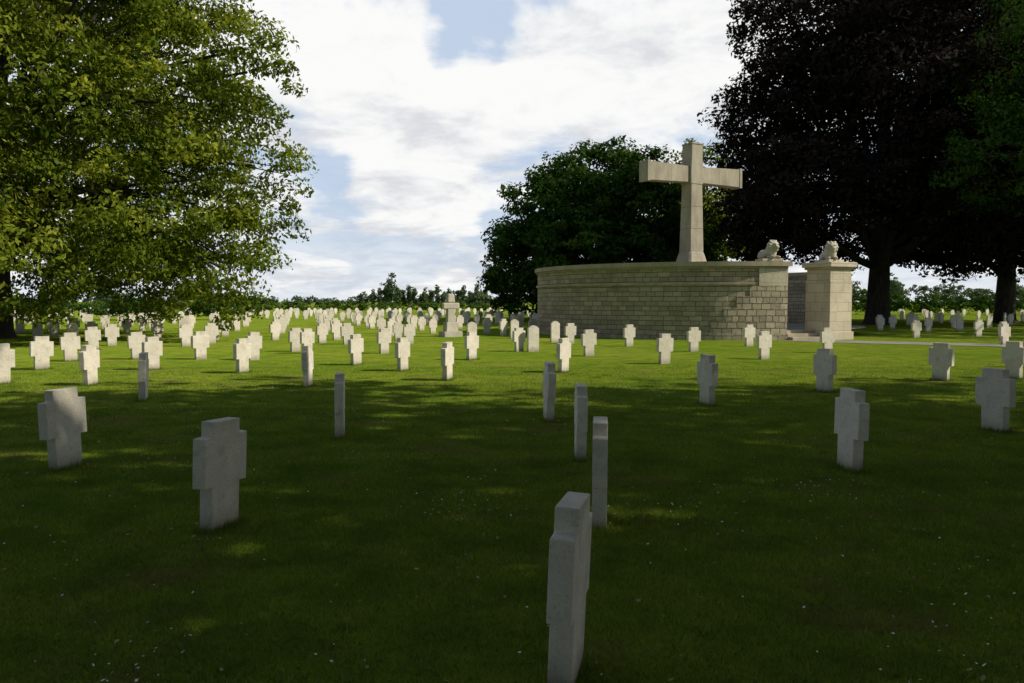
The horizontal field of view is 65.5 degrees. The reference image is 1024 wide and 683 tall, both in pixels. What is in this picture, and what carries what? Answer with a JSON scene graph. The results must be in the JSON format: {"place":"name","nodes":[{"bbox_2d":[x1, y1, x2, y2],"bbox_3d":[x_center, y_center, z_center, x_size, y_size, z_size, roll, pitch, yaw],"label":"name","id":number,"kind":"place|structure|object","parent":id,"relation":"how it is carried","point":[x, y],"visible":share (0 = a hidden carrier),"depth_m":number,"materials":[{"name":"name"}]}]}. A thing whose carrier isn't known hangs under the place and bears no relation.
{"place":"outdoors","nodes":[
{"label":"outdoors","id":0,"kind":"place"},
{"bbox_2d":[0,302,1023,682],"bbox_3d":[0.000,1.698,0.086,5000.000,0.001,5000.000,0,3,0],"label":"ground","id":1,"kind":"structure","parent":0,"point":[494,346],"depth_m":6.45,"materials":[{"name":"green plant"}]},
{"bbox_2d":[0,343,14,383],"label":"grave cross","id":2,"kind":"object","parent":1,"relation":"on","point":[7,358],"visible":0.84,"depth_m":16.38,"materials":[{"name":"stone"}]},
{"bbox_2d":[15,318,24,333],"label":"rounded headstone","id":3,"kind":"object","parent":1,"relation":"on","point":[20,328],"visible":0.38,"depth_m":41.69,"materials":[{"name":"stone"}]},
{"bbox_2d":[32,322,42,339],"bbox_3d":[-20.915,-0.442,35.118,0.395,0.928,0.089,-3,4,-36],"label":"rounded headstone","id":4,"kind":"object","parent":1,"relation":"on","point":[36,331],"visible":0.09,"depth_m":35.09,"materials":[{"name":"stone"}]},
{"bbox_2d":[29,336,53,369],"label":"grave cross","id":5,"kind":"object","parent":1,"relation":"on","point":[41,350],"visible":0.82,"depth_m":19.75,"materials":[{"name":"stone"}]},
{"bbox_2d":[47,320,59,336],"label":"grave cross","id":6,"kind":"object","parent":1,"relation":"on","point":[53,332],"visible":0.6,"depth_m":38.34,"materials":[{"name":"stone"}]},
{"bbox_2d":[37,387,86,469],"bbox_3d":[-4.569,0.944,8.123,0.110,0.933,0.504,-1,4,15],"label":"grave cross","id":7,"kind":"object","parent":1,"relation":"on","point":[62,422],"visible":0.81,"depth_m":8.04,"materials":[{"name":"stone"}]},
{"bbox_2d":[60,332,79,360],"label":"grave cross","id":8,"kind":"object","parent":1,"relation":"on","point":[69,344],"visible":0.81,"depth_m":22.49,"materials":[{"name":"stone"}]},
{"bbox_2d":[66,323,78,335],"bbox_3d":[-17.360,-0.266,31.483,0.403,0.946,0.091,-5,7,-43],"label":"rounded headstone","id":9,"kind":"object","parent":1,"relation":"on","point":[74,328],"visible":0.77,"depth_m":31.44,"materials":[{"name":"stone"}]},
{"bbox_2d":[78,344,99,385],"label":"grave cross","id":10,"kind":"object","parent":1,"relation":"on","point":[89,360],"visible":0.87,"depth_m":16.04,"materials":[{"name":"stone"}]},
{"bbox_2d":[84,327,100,348],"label":"grave cross","id":11,"kind":"object","parent":1,"relation":"on","point":[92,335],"visible":0.87,"depth_m":27.64,"materials":[{"name":"stone"}]},
{"bbox_2d":[90,288,118,306],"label":"tree","id":12,"kind":"object","parent":1,"relation":"on","point":[104,299],"visible":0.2,"depth_m":163.38,"materials":[{"name":"green plant"}]},
{"bbox_2d":[100,315,109,328],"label":"grave cross","id":13,"kind":"object","parent":1,"relation":"on","point":[104,320],"visible":0.86,"depth_m":48.94,"materials":[{"name":"stone"}]},
{"bbox_2d":[104,324,118,345],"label":"grave cross","id":14,"kind":"object","parent":1,"relation":"on","point":[111,332],"visible":0.91,"depth_m":30.48,"materials":[{"name":"stone"}]},
{"bbox_2d":[121,319,131,332],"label":"grave cross","id":15,"kind":"object","parent":1,"relation":"on","point":[126,326],"visible":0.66,"depth_m":42.00,"materials":[{"name":"stone"}]},
{"bbox_2d":[127,332,145,358],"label":"grave cross","id":16,"kind":"object","parent":1,"relation":"on","point":[135,340],"visible":0.69,"depth_m":23.25,"materials":[{"name":"stone"}]},
{"bbox_2d":[14,288,264,317],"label":"shrub border","id":17,"kind":"object","parent":1,"relation":"on","point":[194,310],"visible":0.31,"depth_m":71.99,"materials":[{"name":"green plant"}]},
{"bbox_2d":[138,352,148,400],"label":"grave cross","id":18,"kind":"object","parent":1,"relation":"on","point":[143,370],"visible":0.78,"depth_m":13.50,"materials":[{"name":"stone"}]},
{"bbox_2d":[142,336,162,369],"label":"grave cross","id":19,"kind":"object","parent":1,"relation":"on","point":[152,347],"visible":0.77,"depth_m":19.75,"materials":[{"name":"stone"}]},
{"bbox_2d":[151,321,163,338],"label":"grave cross","id":20,"kind":"object","parent":1,"relation":"on","point":[157,328],"visible":0.82,"depth_m":35.40,"materials":[{"name":"stone"}]},
{"bbox_2d":[0,0,319,337],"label":"linden tree","id":21,"kind":"object","parent":1,"relation":"on","point":[131,247],"visible":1,"depth_m":31.79,"materials":[{"name":"green plant"}]},
{"bbox_2d":[178,325,192,345],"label":"grave cross","id":22,"kind":"object","parent":1,"relation":"on","point":[185,333],"visible":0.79,"depth_m":29.97,"materials":[{"name":"stone"}]},
{"bbox_2d":[191,331,208,359],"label":"grave cross","id":23,"kind":"object","parent":1,"relation":"on","point":[200,342],"visible":0.88,"depth_m":23.27,"materials":[{"name":"stone"}]},
{"bbox_2d":[204,323,217,343],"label":"grave cross","id":24,"kind":"object","parent":1,"relation":"on","point":[211,329],"visible":0.69,"depth_m":31.80,"materials":[{"name":"stone"}]},
{"bbox_2d":[192,417,246,532],"bbox_3d":[-2.200,1.051,6.009,0.110,0.933,0.504,2,2,16],"label":"grave cross","id":25,"kind":"object","parent":1,"relation":"on","point":[219,457],"visible":0.82,"depth_m":5.91,"materials":[{"name":"stone"}]},
{"bbox_2d":[233,338,250,372],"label":"grave cross","id":26,"kind":"object","parent":1,"relation":"on","point":[241,351],"visible":0.84,"depth_m":18.82,"materials":[{"name":"stone"}]},
{"bbox_2d":[245,332,261,359],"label":"grave cross","id":27,"kind":"object","parent":1,"relation":"on","point":[255,339],"visible":0.67,"depth_m":23.02,"materials":[{"name":"stone"}]},
{"bbox_2d":[14,298,497,311],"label":"hedge","id":28,"kind":"object","parent":1,"relation":"on","point":[362,307],"visible":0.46,"depth_m":117.02,"materials":[{"name":"green plant"}]},
{"bbox_2d":[269,322,280,339],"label":"grave cross","id":29,"kind":"object","parent":1,"relation":"on","point":[274,329],"visible":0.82,"depth_m":34.76,"materials":[{"name":"stone"}]},
{"bbox_2d":[279,317,286,333],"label":"grave cross","id":30,"kind":"object","parent":1,"relation":"on","point":[282,320],"visible":0.63,"depth_m":41.97,"materials":[{"name":"stone"}]},
{"bbox_2d":[288,328,301,351],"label":"grave cross","id":31,"kind":"object","parent":1,"relation":"on","point":[294,338],"visible":0.74,"depth_m":26.84,"materials":[{"name":"stone"}]},
{"bbox_2d":[301,345,313,386],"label":"grave cross","id":32,"kind":"object","parent":1,"relation":"on","point":[307,361],"visible":0.82,"depth_m":15.70,"materials":[{"name":"stone"}]},
{"bbox_2d":[300,328,314,351],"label":"grave cross","id":33,"kind":"object","parent":1,"relation":"on","point":[307,336],"visible":0.81,"depth_m":25.86,"materials":[{"name":"stone"}]},
{"bbox_2d":[316,323,327,342],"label":"grave cross","id":34,"kind":"object","parent":1,"relation":"on","point":[321,330],"visible":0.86,"depth_m":32.37,"materials":[{"name":"stone"}]},
{"bbox_2d":[330,321,341,339],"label":"grave cross","id":35,"kind":"object","parent":1,"relation":"on","point":[335,326],"visible":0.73,"depth_m":34.82,"materials":[{"name":"stone"}]},
{"bbox_2d":[334,372,344,438],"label":"grave cross","id":36,"kind":"object","parent":1,"relation":"on","point":[339,397],"visible":0.78,"depth_m":9.81,"materials":[{"name":"stone"}]},
{"bbox_2d":[340,323,353,343],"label":"grave cross","id":37,"kind":"object","parent":1,"relation":"on","point":[346,330],"visible":0.71,"depth_m":31.40,"materials":[{"name":"stone"}]},
{"bbox_2d":[348,334,363,364],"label":"grave cross","id":38,"kind":"object","parent":1,"relation":"on","point":[355,345],"visible":0.81,"depth_m":21.15,"materials":[{"name":"stone"}]},
{"bbox_2d":[368,315,375,328],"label":"grave cross","id":39,"kind":"object","parent":1,"relation":"on","point":[371,320],"visible":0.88,"depth_m":49.02,"materials":[{"name":"stone"}]},
{"bbox_2d":[376,317,385,331],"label":"grave cross","id":40,"kind":"object","parent":1,"relation":"on","point":[380,322],"visible":0.83,"depth_m":42.14,"materials":[{"name":"stone"}]},
{"bbox_2d":[377,328,390,353],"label":"grave cross","id":41,"kind":"object","parent":1,"relation":"on","point":[383,338],"visible":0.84,"depth_m":25.85,"materials":[{"name":"stone"}]},
{"bbox_2d":[377,272,404,310],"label":"conifer tree","id":42,"kind":"object","parent":1,"relation":"on","point":[393,291],"visible":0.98,"depth_m":139.41,"materials":[{"name":"green plant"}]},
{"bbox_2d":[386,319,396,335],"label":"grave cross","id":43,"kind":"object","parent":1,"relation":"on","point":[390,323],"visible":0.55,"depth_m":38.57,"materials":[{"name":"stone"}]},
{"bbox_2d":[392,322,402,339],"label":"grave cross","id":44,"kind":"object","parent":1,"relation":"on","point":[397,329],"visible":0.83,"depth_m":35.02,"materials":[{"name":"stone"}]},
{"bbox_2d":[395,337,409,370],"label":"grave cross","id":45,"kind":"object","parent":1,"relation":"on","point":[402,350],"visible":0.81,"depth_m":19.34,"materials":[{"name":"stone"}]},
{"bbox_2d":[403,324,414,343],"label":"grave cross","id":46,"kind":"object","parent":1,"relation":"on","point":[409,331],"visible":0.82,"depth_m":31.53,"materials":[{"name":"stone"}]},
{"bbox_2d":[417,317,425,330],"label":"grave cross","id":47,"kind":"object","parent":1,"relation":"on","point":[421,322],"visible":0.87,"depth_m":45.66,"materials":[{"name":"stone"}]},
{"bbox_2d":[370,283,486,305],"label":"poplar row","id":48,"kind":"object","parent":1,"relation":"on","point":[413,293],"visible":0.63,"depth_m":283.03,"materials":[{"name":"green plant"}]},
{"bbox_2d":[428,319,436,333],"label":"grave cross","id":49,"kind":"object","parent":1,"relation":"on","point":[432,324],"visible":0.8,"depth_m":41.61,"materials":[{"name":"stone"}]},
{"bbox_2d":[441,342,453,380],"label":"grave cross","id":50,"kind":"object","parent":1,"relation":"on","point":[447,356],"visible":0.8,"depth_m":17.01,"materials":[{"name":"stone"}]},
{"bbox_2d":[439,294,462,336],"bbox_3d":[-2.950,-1.209,38.188,0.950,2.150,0.700,-2,3,-30],"label":"stone cross monument","id":51,"kind":"object","parent":1,"relation":"on","point":[450,324],"visible":0.95,"depth_m":38.03,"materials":[{"name":"beige stone"}]},
{"bbox_2d":[456,315,463,328],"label":"grave cross","id":52,"kind":"object","parent":1,"relation":"on","point":[460,320],"visible":0.75,"depth_m":49.12,"materials":[{"name":"stone"}]},
{"bbox_2d":[464,332,478,359],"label":"grave cross","id":53,"kind":"object","parent":1,"relation":"on","point":[471,342],"visible":0.81,"depth_m":22.96,"materials":[{"name":"stone"}]},
{"bbox_2d":[467,322,476,331],"bbox_3d":[-1.597,-0.288,31.618,0.420,0.987,0.094,-2,5,-30],"label":"rounded headstone","id":54,"kind":"object","parent":1,"relation":"on","point":[471,326],"visible":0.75,"depth_m":31.55,"materials":[{"name":"stone"}]},
{"bbox_2d":[467,291,491,306],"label":"tree","id":55,"kind":"object","parent":1,"relation":"on","point":[478,297],"visible":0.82,"depth_m":148.96,"materials":[{"name":"green plant"}]},
{"bbox_2d":[482,318,491,333],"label":"grave cross","id":56,"kind":"object","parent":1,"relation":"on","point":[486,323],"visible":0.82,"depth_m":41.45,"materials":[{"name":"stone"}]},
{"bbox_2d":[4,374,998,682],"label":"daisies","id":57,"kind":"object","parent":1,"relation":"on","point":[526,606],"visible":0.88,"depth_m":5.12,"materials":[{"name":"white plant"}]},
{"bbox_2d":[499,319,507,335],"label":"grave cross","id":58,"kind":"object","parent":1,"relation":"on","point":[503,325],"visible":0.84,"depth_m":38.49,"materials":[{"name":"stone"}]},
{"bbox_2d":[4,367,1016,680],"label":"fallen leaves","id":59,"kind":"object","parent":1,"relation":"on","point":[464,515],"visible":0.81,"depth_m":6.06,"materials":[{"name":"brown plant"}]},
{"bbox_2d":[510,319,518,338],"bbox_3d":[0.107,-0.512,36.026,0.420,0.987,0.094,0,2,-30],"label":"rounded headstone","id":60,"kind":"object","parent":1,"relation":"on","point":[514,323],"visible":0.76,"depth_m":35.94,"materials":[{"name":"stone"}]},
{"bbox_2d":[13,280,1022,305],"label":"distant treeline","id":61,"kind":"object","parent":1,"relation":"on","point":[971,293],"visible":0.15,"depth_m":293.95,"materials":[{"name":"green plant"}]},
{"bbox_2d":[512,328,524,351],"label":"grave cross","id":62,"kind":"object","parent":1,"relation":"on","point":[518,337],"visible":0.85,"depth_m":26.86,"materials":[{"name":"stone"}]},
{"bbox_2d":[527,325,538,351],"bbox_3d":[0.713,-0.051,26.924,0.420,0.987,0.094,-2,5,-30],"label":"rounded headstone","id":63,"kind":"object","parent":1,"relation":"on","point":[532,338],"visible":0.77,"depth_m":26.86,"materials":[{"name":"stone"}]},
{"bbox_2d":[543,361,555,420],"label":"grave cross","id":64,"kind":"object","parent":1,"relation":"on","point":[549,384],"visible":0.88,"depth_m":11.19,"materials":[{"name":"stone"}]},
{"bbox_2d":[550,321,559,341],"bbox_3d":[1.780,-0.355,32.931,0.420,0.987,0.094,-1,2,-30],"label":"rounded headstone","id":65,"kind":"object","parent":1,"relation":"on","point":[554,331],"visible":0.81,"depth_m":32.87,"materials":[{"name":"stone"}]},
{"bbox_2d":[556,338,570,372],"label":"grave cross","id":66,"kind":"object","parent":1,"relation":"on","point":[563,350],"visible":0.84,"depth_m":18.93,"materials":[{"name":"stone"}]},
{"bbox_2d":[546,492,591,682],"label":"grave cross","id":67,"kind":"object","parent":1,"relation":"on","point":[569,562],"visible":1,"depth_m":3.44,"materials":[{"name":"stone"}]},
{"bbox_2d":[564,323,575,343],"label":"grave cross","id":68,"kind":"object","parent":1,"relation":"on","point":[569,330],"visible":0.8,"depth_m":31.86,"materials":[{"name":"stone"}]},
{"bbox_2d":[574,383,587,460],"bbox_3d":[0.743,0.925,8.625,0.110,0.920,0.495,1,4,1],"label":"grave cross","id":69,"kind":"object","parent":1,"relation":"on","point":[580,418],"visible":0.81,"depth_m":8.44,"materials":[{"name":"stone"}]},
{"bbox_2d":[581,329,596,355],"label":"grave cross","id":70,"kind":"object","parent":1,"relation":"on","point":[588,339],"visible":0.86,"depth_m":24.66,"materials":[{"name":"stone"}]},
{"bbox_2d":[592,416,607,528],"bbox_3d":[0.671,1.053,6.087,0.110,0.920,0.495,1,4,6],"label":"grave cross","id":71,"kind":"object","parent":1,"relation":"on","point":[599,469],"visible":0.83,"depth_m":5.90,"materials":[{"name":"stone"}]},
{"bbox_2d":[476,135,734,317],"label":"maple tree","id":72,"kind":"object","parent":1,"relation":"on","point":[589,215],"visible":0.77,"depth_m":66.11,"materials":[{"name":"green plant"}]},
{"bbox_2d":[623,324,634,345],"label":"grave cross","id":73,"kind":"object","parent":1,"relation":"on","point":[628,333],"visible":0.88,"depth_m":29.95,"materials":[{"name":"stone"}]},
{"bbox_2d":[656,334,673,363],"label":"grave cross","id":74,"kind":"object","parent":1,"relation":"on","point":[664,345],"visible":0.86,"depth_m":21.57,"materials":[{"name":"stone"}]},
{"bbox_2d":[687,327,700,351],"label":"grave cross","id":75,"kind":"object","parent":1,"relation":"on","point":[693,336],"visible":0.85,"depth_m":26.86,"materials":[{"name":"stone"}]},
{"bbox_2d":[645,138,754,260],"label":"lime tree","id":76,"kind":"object","parent":1,"relation":"on","point":[707,196],"visible":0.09,"depth_m":89.41,"materials":[{"name":"green plant"}]},
{"bbox_2d":[535,259,865,339],"bbox_3d":[10.181,-2.220,43.419,17.863,3.640,18.149,0,3,0],"label":"memorial enclosure","id":77,"kind":"object","parent":1,"relation":"on","point":[720,300],"visible":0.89,"depth_m":35.26,"materials":[{"name":"stone"}]},
{"bbox_2d":[639,142,741,261],"bbox_3d":[8.650,-5.059,38.393,4.752,8.820,4.752,1,3,18],"label":"stone memorial cross","id":78,"kind":"object","parent":77,"relation":"on","point":[691,174],"visible":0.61,"depth_m":37.98,"materials":[{"name":"beige stone"}]},
{"bbox_2d":[757,240,780,258],"bbox_3d":[11.253,-4.002,34.846,0.737,0.864,1.116,-1,3,-26],"label":"stone lion statue","id":79,"kind":"object","parent":77,"relation":"on","point":[770,250],"visible":0.94,"depth_m":34.55,"materials":[{"name":"beige stone"}]},
{"bbox_2d":[819,241,838,259],"bbox_3d":[14.200,-4.042,35.621,0.737,0.864,1.116,0,3,2],"label":"stone lion statue","id":80,"kind":"object","parent":77,"relation":"on","point":[830,250],"visible":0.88,"depth_m":35.31,"materials":[{"name":"beige stone"}]},
{"bbox_2d":[697,354,717,405],"bbox_3d":[3.199,0.686,13.046,0.110,0.950,0.516,-1,4,-14],"label":"grave cross","id":81,"kind":"object","parent":1,"relation":"on","point":[707,373],"visible":0.88,"depth_m":12.92,"materials":[{"name":"stone"}]},
{"bbox_2d":[743,324,754,345],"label":"grave cross","id":82,"kind":"object","parent":1,"relation":"on","point":[748,333],"visible":0.83,"depth_m":29.97,"materials":[{"name":"stone"}]},
{"bbox_2d":[756,331,771,359],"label":"grave cross","id":83,"kind":"object","parent":1,"relation":"on","point":[764,342],"visible":0.88,"depth_m":23.26,"materials":[{"name":"stone"}]},
{"bbox_2d":[813,348,836,390],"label":"grave cross","id":84,"kind":"object","parent":1,"relation":"on","point":[824,365],"visible":0.82,"depth_m":14.89,"materials":[{"name":"stone"}]},
{"bbox_2d":[820,327,834,348],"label":"grave cross","id":85,"kind":"object","parent":1,"relation":"on","point":[827,338],"visible":0.78,"depth_m":26.18,"materials":[{"name":"stone"}]},
{"bbox_2d":[834,388,869,471],"bbox_3d":[3.427,0.947,8.060,0.110,0.933,0.504,1,3,-4],"label":"grave cross","id":86,"kind":"object","parent":1,"relation":"on","point":[851,419],"visible":0.89,"depth_m":7.93,"materials":[{"name":"stone"}]},
{"bbox_2d":[697,0,1023,324],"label":"copper beech tree","id":87,"kind":"object","parent":1,"relation":"on","point":[859,57],"visible":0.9,"depth_m":51.32,"materials":[{"name":"brown plant"}]},
{"bbox_2d":[876,316,884,330],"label":"grave cross","id":88,"kind":"object","parent":1,"relation":"on","point":[880,321],"visible":0.86,"depth_m":46.18,"materials":[{"name":"stone"}]},
{"bbox_2d":[889,315,896,328],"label":"grave cross","id":89,"kind":"object","parent":1,"relation":"on","point":[892,320],"visible":0.83,"depth_m":49.36,"materials":[{"name":"stone"}]},
{"bbox_2d":[890,273,909,305],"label":"tree","id":90,"kind":"object","parent":1,"relation":"on","point":[896,285],"visible":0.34,"depth_m":168.07,"materials":[{"name":"green plant"}]},
{"bbox_2d":[911,320,921,337],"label":"grave cross","id":91,"kind":"object","parent":1,"relation":"on","point":[916,327],"visible":0.87,"depth_m":36.97,"materials":[{"name":"stone"}]},
{"bbox_2d":[924,317,932,331],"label":"grave cross","id":92,"kind":"object","parent":1,"relation":"on","point":[928,322],"visible":0.84,"depth_m":43.96,"materials":[{"name":"stone"}]},
{"bbox_2d":[852,290,1023,313],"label":"hedge","id":93,"kind":"object","parent":1,"relation":"on","point":[983,304],"visible":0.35,"depth_m":98.35,"materials":[{"name":"green plant"}]},
{"bbox_2d":[928,342,954,380],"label":"grave cross","id":94,"kind":"object","parent":1,"relation":"on","point":[941,358],"visible":0.84,"depth_m":16.98,"materials":[{"name":"stone"}]},
{"bbox_2d":[872,2,1023,322],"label":"copper beech tree","id":95,"kind":"object","parent":1,"relation":"on","point":[1005,297],"visible":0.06,"depth_m":61.42,"materials":[{"name":"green plant"}]},
{"bbox_2d":[956,316,963,330],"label":"rounded headstone","id":96,"kind":"object","parent":1,"relation":"on","point":[959,323],"visible":0.8,"depth_m":45.52,"materials":[{"name":"stone"}]},
{"bbox_2d":[923,0,1023,219],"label":"linden tree","id":97,"kind":"object","parent":1,"relation":"on","point":[1004,122],"visible":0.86,"depth_m":44.22,"materials":[{"name":"green plant"}]},
{"bbox_2d":[973,319,983,336],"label":"grave cross","id":98,"kind":"object","parent":1,"relation":"on","point":[978,326],"visible":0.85,"depth_m":38.37,"materials":[{"name":"stone"}]},
{"bbox_2d":[975,368,1015,431],"bbox_3d":[6.346,0.822,10.463,0.110,0.940,0.513,-1,2,-18],"label":"grave cross","id":99,"kind":"object","parent":1,"relation":"on","point":[995,393],"visible":0.91,"depth_m":10.39,"materials":[{"name":"stone"}]},
{"bbox_2d":[999,323,1010,344],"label":"grave cross","id":100,"kind":"object","parent":1,"relation":"on","point":[1004,332],"visible":0.91,"depth_m":30.99,"materials":[{"name":"stone"}]},
{"bbox_2d":[992,277,1023,303],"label":"tree","id":101,"kind":"object","parent":1,"relation":"on","point":[1019,289],"visible":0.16,"depth_m":159.07,"materials":[{"name":"green plant"}]},
{"bbox_2d":[1001,341,1023,378],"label":"grave cross","id":102,"kind":"object","parent":1,"relation":"on","point":[1012,355],"visible":0.81,"depth_m":17.40,"materials":[{"name":"stone"}]},
{"bbox_2d":[7,0,1023,301],"label":"sky","id":103,"kind":"structure","parent":0,"point":[413,115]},
{"bbox_2d":[782,340,1005,346],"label":"gravel path","id":104,"kind":"structure","parent":0,"point":[919,343],"depth_m":32.56,"materials":[{"name":"beige gravel"}]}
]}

